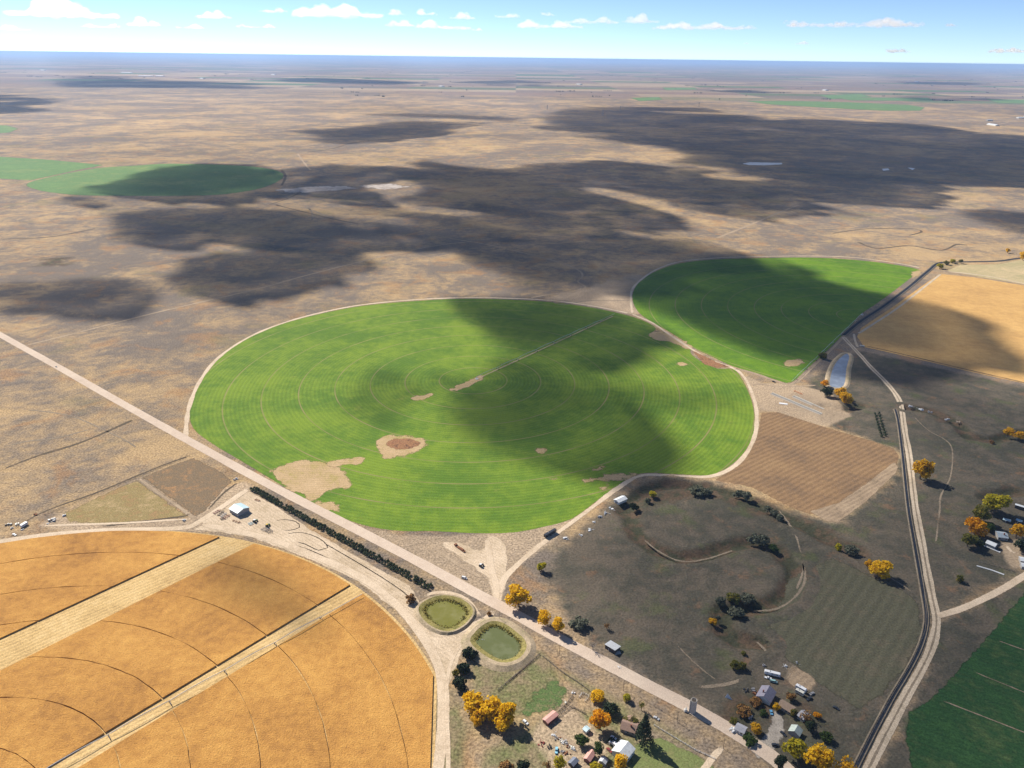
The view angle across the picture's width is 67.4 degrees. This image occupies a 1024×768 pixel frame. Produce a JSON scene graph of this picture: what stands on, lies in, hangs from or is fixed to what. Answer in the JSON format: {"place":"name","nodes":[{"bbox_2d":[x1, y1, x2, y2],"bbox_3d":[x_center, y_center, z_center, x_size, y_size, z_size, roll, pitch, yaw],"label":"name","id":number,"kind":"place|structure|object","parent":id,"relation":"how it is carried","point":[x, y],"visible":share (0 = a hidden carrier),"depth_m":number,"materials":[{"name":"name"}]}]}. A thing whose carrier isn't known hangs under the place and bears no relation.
{"place":"outdoors","nodes":[
{"label":"outdoors","id":0,"kind":"place"},
{"bbox_2d":[0,157,100,179],"bbox_3d":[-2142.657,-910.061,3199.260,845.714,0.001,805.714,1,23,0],"label":"field","id":1,"kind":"structure","parent":0,"point":[21,168],"depth_m":3156.85,"materials":[{"name":"plant"}]},
{"bbox_2d":[6,420,131,467],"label":"path","id":2,"kind":"structure","parent":0,"point":[72,444],"depth_m":932.43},
{"bbox_2d":[18,457,185,526],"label":"path","id":3,"kind":"structure","parent":0,"point":[100,490],"depth_m":833.63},
{"bbox_2d":[44,519,187,525],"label":"path","id":4,"kind":"structure","parent":0,"point":[115,522],"depth_m":779.32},
{"bbox_2d":[0,488,247,542],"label":"path","id":5,"kind":"structure","parent":0,"point":[220,507],"depth_m":770.37,"materials":[{"name":"soil"}]},
{"bbox_2d":[64,481,185,522],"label":"field","id":6,"kind":"structure","parent":0,"point":[136,501],"depth_m":805.68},
{"bbox_2d":[27,164,283,195],"bbox_3d":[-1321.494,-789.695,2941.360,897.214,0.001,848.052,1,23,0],"label":"field","id":7,"kind":"structure","parent":0,"point":[174,179],"depth_m":2869.73,"materials":[{"name":"plant"}]},
{"bbox_2d":[139,478,197,520],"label":"path","id":8,"kind":"structure","parent":0,"point":[189,514],"depth_m":820.56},
{"bbox_2d":[143,458,230,515],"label":"field","id":9,"kind":"structure","parent":0,"point":[193,486],"depth_m":854.19,"materials":[{"name":"soil"}]},
{"bbox_2d":[0,531,436,767],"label":"field","id":10,"kind":"structure","parent":0,"point":[23,643],"depth_m":637.52,"materials":[{"name":"soil"}]},
{"bbox_2d":[47,594,361,767],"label":"irrigation pivot","id":11,"kind":"object","parent":10,"relation":"on","point":[191,687],"visible":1,"depth_m":571.16,"materials":[{"name":"silver metal"}]},
{"bbox_2d":[0,531,432,767],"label":"cornfield","id":12,"kind":"structure","parent":10,"relation":"on","point":[104,673],"depth_m":595.39,"materials":[{"name":"plant"}]},
{"bbox_2d":[16,242,463,347],"bbox_3d":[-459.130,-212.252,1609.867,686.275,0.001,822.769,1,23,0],"label":"path","id":13,"kind":"structure","parent":0,"point":[220,297],"depth_m":1486.92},
{"bbox_2d":[270,460,350,499],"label":"ground","id":14,"kind":"structure","parent":0,"point":[314,480],"depth_m":868.29,"materials":[{"name":"soil"}]},
{"bbox_2d":[276,186,357,192],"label":"ground","id":15,"kind":"structure","parent":0,"point":[309,189],"depth_m":2731.38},
{"bbox_2d":[305,498,339,511],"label":"ground","id":16,"kind":"structure","parent":0,"point":[329,506],"depth_m":815.25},
{"bbox_2d":[201,523,449,767],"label":"path","id":17,"kind":"structure","parent":0,"point":[436,661],"depth_m":650.59,"materials":[{"name":"soil"}]},
{"bbox_2d":[194,492,465,682],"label":"yard","id":18,"kind":"structure","parent":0,"point":[263,512],"depth_m":750.12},
{"bbox_2d":[229,503,249,516],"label":"machine shop","id":19,"kind":"structure","parent":18,"relation":"on","point":[238,509],"depth_m":797.67,"materials":[{"name":"grey"}]},
{"bbox_2d":[327,457,364,467],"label":"ground","id":20,"kind":"structure","parent":0,"point":[353,461],"depth_m":902.14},
{"bbox_2d":[356,183,408,189],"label":"ground","id":21,"kind":"structure","parent":0,"point":[387,186],"depth_m":2807.51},
{"bbox_2d":[0,332,793,767],"bbox_3d":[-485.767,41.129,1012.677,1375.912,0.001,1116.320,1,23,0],"label":"road","id":22,"kind":"structure","parent":0,"point":[768,754],"depth_m":700.67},
{"bbox_2d":[376,435,426,458],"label":"ground","id":23,"kind":"structure","parent":0,"point":[385,449],"depth_m":937.38,"materials":[{"name":"soil"}]},
{"bbox_2d":[386,438,419,449],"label":"ground","id":24,"kind":"structure","parent":0,"point":[405,443],"depth_m":947.34,"materials":[{"name":"soil"}]},
{"bbox_2d":[183,297,626,435],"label":"path","id":25,"kind":"structure","parent":0,"point":[187,415],"depth_m":1283.84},
{"bbox_2d":[425,600,465,627],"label":"water","id":26,"kind":"structure","parent":0,"point":[445,614],"depth_m":658.86,"materials":[{"name":"liquid"}]},
{"bbox_2d":[424,591,480,614],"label":"path","id":27,"kind":"structure","parent":0,"point":[447,592],"depth_m":682.79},
{"bbox_2d":[444,643,461,767],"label":"path","id":28,"kind":"structure","parent":0,"point":[448,753],"depth_m":562.33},
{"bbox_2d":[433,548,482,578],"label":"path","id":29,"kind":"structure","parent":0,"point":[468,570],"depth_m":723.19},
{"bbox_2d":[449,375,482,390],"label":"ground","id":30,"kind":"structure","parent":0,"point":[470,382],"depth_m":1120.91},
{"bbox_2d":[190,299,754,532],"bbox_3d":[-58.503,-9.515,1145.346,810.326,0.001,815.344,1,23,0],"label":"field","id":31,"kind":"structure","parent":0,"point":[617,393],"depth_m":1045.84,"materials":[{"name":"plant"}]},
{"bbox_2d":[443,536,507,599],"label":"yard","id":32,"kind":"structure","parent":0,"point":[473,557],"depth_m":735.69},
{"bbox_2d":[485,540,499,598],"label":"path","id":33,"kind":"structure","parent":0,"point":[492,571],"depth_m":716.69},
{"bbox_2d":[476,626,520,659],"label":"water","id":34,"kind":"structure","parent":0,"point":[499,643],"depth_m":625.42,"materials":[{"name":"liquid"}]},
{"bbox_2d":[0,53,1023,767],"bbox_3d":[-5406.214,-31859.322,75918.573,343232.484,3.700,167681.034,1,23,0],"label":"ground","id":35,"kind":"structure","parent":0,"point":[614,203],"depth_m":1810.07,"materials":[{"name":"soil"}]},
{"bbox_2d":[415,594,476,635],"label":"bank","id":36,"kind":"structure","parent":35,"relation":"on","point":[423,622],"depth_m":647.02,"materials":[{"name":"soil"}]},
{"bbox_2d":[419,595,472,630],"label":"bank","id":37,"kind":"structure","parent":36,"relation":"on","point":[457,626],"depth_m":660.12,"materials":[{"name":"plant"}]},
{"bbox_2d":[422,598,468,627],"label":"reeds","id":38,"kind":"object","parent":37,"relation":"on","point":[444,599],"visible":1,"depth_m":664.98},
{"bbox_2d":[452,675,466,691],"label":"bush","id":39,"kind":"object","parent":35,"relation":"on","point":[458,683],"visible":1,"depth_m":576.74,"materials":[{"name":"green plant"}]},
{"bbox_2d":[462,646,478,659],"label":"bush","id":40,"kind":"object","parent":35,"relation":"on","point":[469,652],"visible":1,"depth_m":607.85,"materials":[{"name":"green plant"}]},
{"bbox_2d":[461,690,484,715],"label":"cottonwood tree","id":41,"kind":"object","parent":35,"relation":"on","point":[473,701],"visible":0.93,"depth_m":556.74,"materials":[{"name":"yellow plant"}]},
{"bbox_2d":[470,709,485,726],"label":"cottonwood tree","id":42,"kind":"object","parent":35,"relation":"on","point":[477,717],"visible":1,"depth_m":546.00,"materials":[{"name":"yellow plant"}]},
{"bbox_2d":[479,695,503,721],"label":"cottonwood tree","id":43,"kind":"object","parent":35,"relation":"on","point":[488,709],"visible":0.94,"depth_m":550.44,"materials":[{"name":"yellow plant"}]},
{"bbox_2d":[460,617,535,671],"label":"bank","id":44,"kind":"structure","parent":35,"relation":"on","point":[525,658],"depth_m":617.35,"materials":[{"name":"soil"}]},
{"bbox_2d":[470,621,526,661],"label":"bank","id":45,"kind":"structure","parent":44,"relation":"on","point":[488,655],"depth_m":627.18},
{"bbox_2d":[494,715,509,731],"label":"cottonwood tree","id":46,"kind":"object","parent":35,"relation":"on","point":[500,723],"visible":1,"depth_m":541.58,"materials":[{"name":"yellow plant"}]},
{"bbox_2d":[498,701,516,724],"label":"cottonwood tree","id":47,"kind":"object","parent":35,"relation":"on","point":[507,710],"visible":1,"depth_m":544.02,"materials":[{"name":"yellow plant"}]},
{"bbox_2d":[504,584,531,606],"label":"cottonwood tree","id":48,"kind":"object","parent":35,"relation":"on","point":[518,595],"visible":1,"depth_m":661.05,"materials":[{"name":"yellow plant"}]},
{"bbox_2d":[537,609,551,624],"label":"cottonwood tree","id":49,"kind":"object","parent":35,"relation":"on","point":[543,618],"visible":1,"depth_m":643.02,"materials":[{"name":"yellow plant"}]},
{"bbox_2d":[543,710,558,725],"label":"open shed","id":50,"kind":"structure","parent":35,"relation":"on","point":[550,717],"depth_m":552.73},
{"bbox_2d":[552,616,564,632],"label":"cottonwood tree","id":51,"kind":"object","parent":35,"relation":"on","point":[557,624],"visible":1,"depth_m":633.14,"materials":[{"name":"yellow plant"}]},
{"bbox_2d":[553,754,566,767],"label":"cottonwood tree","id":52,"kind":"object","parent":35,"relation":"on","point":[560,762],"visible":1,"depth_m":511.22,"materials":[{"name":"yellow plant"}]},
{"bbox_2d":[568,615,588,629],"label":"bush","id":53,"kind":"object","parent":35,"relation":"on","point":[578,623],"visible":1,"depth_m":643.07,"materials":[{"name":"green plant"}]},
{"bbox_2d":[574,733,589,746],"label":"cottonwood tree","id":54,"kind":"object","parent":35,"relation":"on","point":[581,739],"visible":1,"depth_m":531.33,"materials":[{"name":"green plant"}]},
{"bbox_2d":[590,688,604,702],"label":"cottonwood tree","id":55,"kind":"object","parent":35,"relation":"on","point":[597,695],"visible":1,"depth_m":568.05,"materials":[{"name":"yellow plant"}]},
{"bbox_2d":[588,708,611,729],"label":"cottonwood tree","id":56,"kind":"object","parent":35,"relation":"on","point":[600,718],"visible":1,"depth_m":540.60,"materials":[{"name":"orange plant"}]},
{"bbox_2d":[603,701,620,715],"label":"cottonwood tree","id":57,"kind":"object","parent":35,"relation":"on","point":[611,708],"visible":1,"depth_m":557.62,"materials":[{"name":"green plant"}]},
{"bbox_2d":[605,640,620,653],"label":"lean to shed","id":58,"kind":"object","parent":35,"relation":"on","point":[612,646],"visible":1,"depth_m":620.12,"materials":[{"name":"paint"}]},
{"bbox_2d":[614,754,627,767],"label":"cottonwood tree","id":59,"kind":"object","parent":35,"relation":"on","point":[620,760],"visible":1,"depth_m":514.06,"materials":[{"name":"yellow plant"}]},
{"bbox_2d":[620,719,638,735],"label":"farm house","id":60,"kind":"structure","parent":35,"relation":"on","point":[628,727],"depth_m":544.48,"materials":[{"name":"beige"}]},
{"bbox_2d":[727,606,745,616],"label":"bush","id":61,"kind":"object","parent":35,"relation":"on","point":[737,611],"visible":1,"depth_m":658.52,"materials":[{"name":"green plant"}]},
{"bbox_2d":[736,703,751,717],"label":"bush","id":62,"kind":"object","parent":35,"relation":"on","point":[743,710],"visible":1,"depth_m":560.02,"materials":[{"name":"brown plant"}]},
{"bbox_2d":[740,592,756,603],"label":"bush","id":63,"kind":"object","parent":35,"relation":"on","point":[747,598],"visible":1,"depth_m":675.34,"materials":[{"name":"green plant"}]},
{"bbox_2d":[742,731,757,746],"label":"bush","id":64,"kind":"object","parent":35,"relation":"on","point":[749,738],"visible":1,"depth_m":536.85,"materials":[{"name":"green plant"}]},
{"bbox_2d":[756,685,775,705],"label":"two tone house","id":65,"kind":"structure","parent":35,"relation":"on","point":[766,694],"depth_m":573.42,"materials":[{"name":"white"}]},
{"bbox_2d":[778,699,795,715],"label":"long house","id":66,"kind":"structure","parent":35,"relation":"on","point":[786,707],"depth_m":564.09,"materials":[{"name":"beige"}]},
{"bbox_2d":[781,737,808,758],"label":"cottonwood tree","id":67,"kind":"object","parent":35,"relation":"on","point":[795,748],"visible":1,"depth_m":521.88,"materials":[{"name":"yellow plant"}]},
{"bbox_2d":[788,724,802,738],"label":"green roof cottage","id":68,"kind":"structure","parent":35,"relation":"on","point":[795,731],"depth_m":543.86,"materials":[{"name":"grey"}]},
{"bbox_2d":[771,392,821,414],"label":"feed bunk","id":69,"kind":"object","parent":35,"relation":"on","point":[797,404],"visible":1,"depth_m":1071.28,"materials":[{"name":"concrete"}]},
{"bbox_2d":[803,742,834,767],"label":"cottonwood tree","id":70,"kind":"object","parent":35,"relation":"on","point":[819,757],"visible":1,"depth_m":512.54,"materials":[{"name":"yellow plant"}]},
{"bbox_2d":[825,352,853,388],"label":"bank","id":71,"kind":"structure","parent":35,"relation":"on","point":[846,386],"depth_m":1187.13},
{"bbox_2d":[831,755,857,767],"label":"tree","id":72,"kind":"object","parent":35,"relation":"on","point":[846,764],"visible":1,"depth_m":512.97,"materials":[{"name":"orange plant"}]},
{"bbox_2d":[839,391,853,403],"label":"cottonwood tree","id":73,"kind":"object","parent":35,"relation":"on","point":[846,397],"visible":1,"depth_m":1064.39,"materials":[{"name":"yellow plant"}]},
{"bbox_2d":[868,560,893,578],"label":"cottonwood tree","id":74,"kind":"object","parent":35,"relation":"on","point":[884,567],"visible":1,"depth_m":708.31,"materials":[{"name":"yellow plant"}]},
{"bbox_2d":[853,409,929,767],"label":"canal bank","id":75,"kind":"structure","parent":35,"relation":"on","point":[888,710],"depth_m":640.88,"materials":[{"name":"soil"}]},
{"bbox_2d":[912,458,935,478],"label":"cottonwood tree","id":76,"kind":"object","parent":35,"relation":"on","point":[925,468],"visible":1,"depth_m":872.91,"materials":[{"name":"yellow plant"}]},
{"bbox_2d":[840,257,1020,335],"bbox_3d":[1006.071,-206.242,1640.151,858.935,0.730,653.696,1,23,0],"label":"canal bank","id":77,"kind":"structure","parent":35,"relation":"on","point":[853,329],"depth_m":1575.24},
{"bbox_2d":[961,533,979,546],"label":"cottonwood tree","id":78,"kind":"object","parent":35,"relation":"on","point":[968,539],"visible":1,"depth_m":753.63,"materials":[{"name":"green plant"}]},
{"bbox_2d":[964,516,989,536],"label":"cottonwood tree","id":79,"kind":"object","parent":35,"relation":"on","point":[977,525],"visible":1,"depth_m":771.34,"materials":[{"name":"orange plant"}]},
{"bbox_2d":[972,504,991,519],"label":"cottonwood tree","id":80,"kind":"object","parent":35,"relation":"on","point":[981,512],"visible":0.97,"depth_m":793.12,"materials":[{"name":"green plant"}]},
{"bbox_2d":[982,493,1012,512],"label":"cottonwood tree","id":81,"kind":"object","parent":35,"relation":"on","point":[991,501],"visible":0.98,"depth_m":809.06,"materials":[{"name":"yellow plant"}]},
{"bbox_2d":[1009,523,1023,537],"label":"cottonwood tree","id":82,"kind":"object","parent":35,"relation":"on","point":[1018,529],"visible":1,"depth_m":768.19,"materials":[{"name":"yellow plant"}]},
{"bbox_2d":[1,67,1022,100],"bbox_3d":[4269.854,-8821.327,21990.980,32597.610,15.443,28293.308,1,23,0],"label":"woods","id":83,"kind":"object","parent":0,"point":[563,80],"visible":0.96,"depth_m":13464.28,"materials":[{"name":"green plant"}]},
{"bbox_2d":[0,0,1023,66],"label":"sky","id":84,"kind":"structure","parent":0,"point":[860,32],"materials":[{"name":"blue"}]},
{"bbox_2d":[449,238,586,297],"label":"path","id":85,"kind":"structure","parent":0,"point":[582,275],"depth_m":1743.27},
{"bbox_2d":[521,680,566,715],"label":"field","id":86,"kind":"structure","parent":0,"point":[553,691],"depth_m":573.15,"materials":[{"name":"plant"}]},
{"bbox_2d":[549,724,600,757],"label":"path","id":87,"kind":"structure","parent":0,"point":[563,736],"depth_m":538.14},
{"bbox_2d":[582,473,636,481],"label":"ground","id":88,"kind":"structure","parent":0,"point":[613,477],"depth_m":876.81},
{"bbox_2d":[611,739,635,761],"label":"metal barn","id":89,"kind":"structure","parent":0,"point":[624,747],"depth_m":525.85,"materials":[{"name":"white"}]},
{"bbox_2d":[499,314,758,592],"bbox_3d":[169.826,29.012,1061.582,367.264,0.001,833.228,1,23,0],"label":"path","id":90,"kind":"structure","parent":0,"point":[526,556],"depth_m":879.20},
{"bbox_2d":[648,331,691,348],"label":"ground","id":91,"kind":"structure","parent":0,"point":[660,336],"depth_m":1316.43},
{"bbox_2d":[629,738,713,767],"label":"field","id":92,"kind":"structure","parent":0,"point":[660,753],"depth_m":526.20,"materials":[{"name":"plant"}]},
{"bbox_2d":[635,714,653,746],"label":"pine tree","id":93,"kind":"object","parent":92,"relation":"on","point":[644,729],"visible":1,"depth_m":530.63,"materials":[{"name":"green plant"}]},
{"bbox_2d":[693,351,729,367],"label":"ground","id":94,"kind":"structure","parent":0,"point":[705,360],"depth_m":1214.42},
{"bbox_2d":[701,746,722,767],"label":"path","id":95,"kind":"structure","parent":0,"point":[710,760],"depth_m":525.73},
{"bbox_2d":[700,679,738,687],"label":"path","id":96,"kind":"structure","parent":0,"point":[722,684],"depth_m":588.02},
{"bbox_2d":[716,205,798,237],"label":"path","id":97,"kind":"structure","parent":0,"point":[756,222],"depth_m":2269.77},
{"bbox_2d":[752,711,784,757],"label":"yard","id":98,"kind":"structure","parent":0,"point":[774,734],"depth_m":546.77,"materials":[{"name":"gravel"}]},
{"bbox_2d":[630,256,919,312],"bbox_3d":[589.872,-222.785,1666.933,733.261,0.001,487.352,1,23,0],"label":"path","id":99,"kind":"structure","parent":0,"point":[631,291],"depth_m":1765.12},
{"bbox_2d":[632,258,919,382],"bbox_3d":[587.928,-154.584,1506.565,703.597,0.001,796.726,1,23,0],"label":"field","id":100,"kind":"structure","parent":0,"point":[768,317],"depth_m":1514.64,"materials":[{"name":"plant"}]},
{"bbox_2d":[758,563,806,611],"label":"path","id":101,"kind":"structure","parent":0,"point":[799,590],"depth_m":688.51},
{"bbox_2d":[738,335,845,384],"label":"path","id":102,"kind":"structure","parent":0,"point":[802,376],"depth_m":1184.29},
{"bbox_2d":[788,667,816,689],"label":"yard","id":103,"kind":"structure","parent":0,"point":[802,678],"depth_m":594.04,"materials":[{"name":"soil"}]},
{"bbox_2d":[716,412,897,513],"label":"field","id":104,"kind":"structure","parent":0,"point":[801,465],"depth_m":913.54,"materials":[{"name":"soil"}]},
{"bbox_2d":[749,101,924,110],"bbox_3d":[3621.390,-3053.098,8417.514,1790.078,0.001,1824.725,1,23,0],"label":"field","id":105,"kind":"structure","parent":0,"point":[870,106],"depth_m":8434.17,"materials":[{"name":"plant"}]},
{"bbox_2d":[830,354,848,387],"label":"water","id":106,"kind":"structure","parent":0,"point":[838,377],"depth_m":1180.66,"materials":[{"name":"liquid"}]},
{"bbox_2d":[763,558,921,707],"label":"field","id":107,"kind":"structure","parent":0,"point":[850,635],"depth_m":643.86,"materials":[{"name":"plant"}]},
{"bbox_2d":[820,94,870,98],"bbox_3d":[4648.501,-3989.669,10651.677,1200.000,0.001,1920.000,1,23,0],"label":"field","id":108,"kind":"structure","parent":0,"point":[845,95],"depth_m":10806.00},
{"bbox_2d":[811,463,897,521],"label":"field","id":109,"kind":"structure","parent":0,"point":[846,506],"depth_m":837.56,"materials":[{"name":"soil"}]},
{"bbox_2d":[834,97,932,100],"bbox_3d":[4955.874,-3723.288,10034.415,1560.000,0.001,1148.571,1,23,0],"label":"field","id":110,"kind":"structure","parent":0,"point":[886,99],"depth_m":10011.03,"materials":[{"name":"plant"}]},
{"bbox_2d":[854,409,927,767],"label":"water","id":111,"kind":"structure","parent":0,"point":[910,666],"depth_m":653.37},
{"bbox_2d":[842,337,940,767],"bbox_3d":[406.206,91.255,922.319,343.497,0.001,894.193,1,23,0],"label":"road","id":112,"kind":"structure","parent":0,"point":[885,726],"depth_m":650.98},
{"bbox_2d":[858,274,940,333],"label":"path","id":113,"kind":"structure","parent":0,"point":[902,304],"depth_m":1511.63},
{"bbox_2d":[842,258,1018,334],"bbox_3d":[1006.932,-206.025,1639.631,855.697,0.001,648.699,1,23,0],"label":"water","id":114,"kind":"structure","parent":0,"point":[884,305],"depth_m":1575.40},
{"bbox_2d":[915,418,953,540],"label":"path","id":115,"kind":"structure","parent":0,"point":[939,510],"depth_m":855.16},
{"bbox_2d":[857,274,1023,382],"bbox_3d":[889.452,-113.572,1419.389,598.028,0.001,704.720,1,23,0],"label":"field","id":116,"kind":"structure","parent":0,"point":[972,323],"depth_m":1389.30,"materials":[{"name":"plant"}]},
{"bbox_2d":[905,593,1023,767],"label":"field","id":117,"kind":"structure","parent":0,"point":[940,733],"depth_m":564.53,"materials":[{"name":"plant"}]},
{"bbox_2d":[937,572,1023,617],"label":"road","id":118,"kind":"structure","parent":0,"point":[1013,582],"depth_m":686.50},
{"bbox_2d":[947,259,1023,283],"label":"field","id":119,"kind":"structure","parent":0,"point":[1013,271],"depth_m":1774.43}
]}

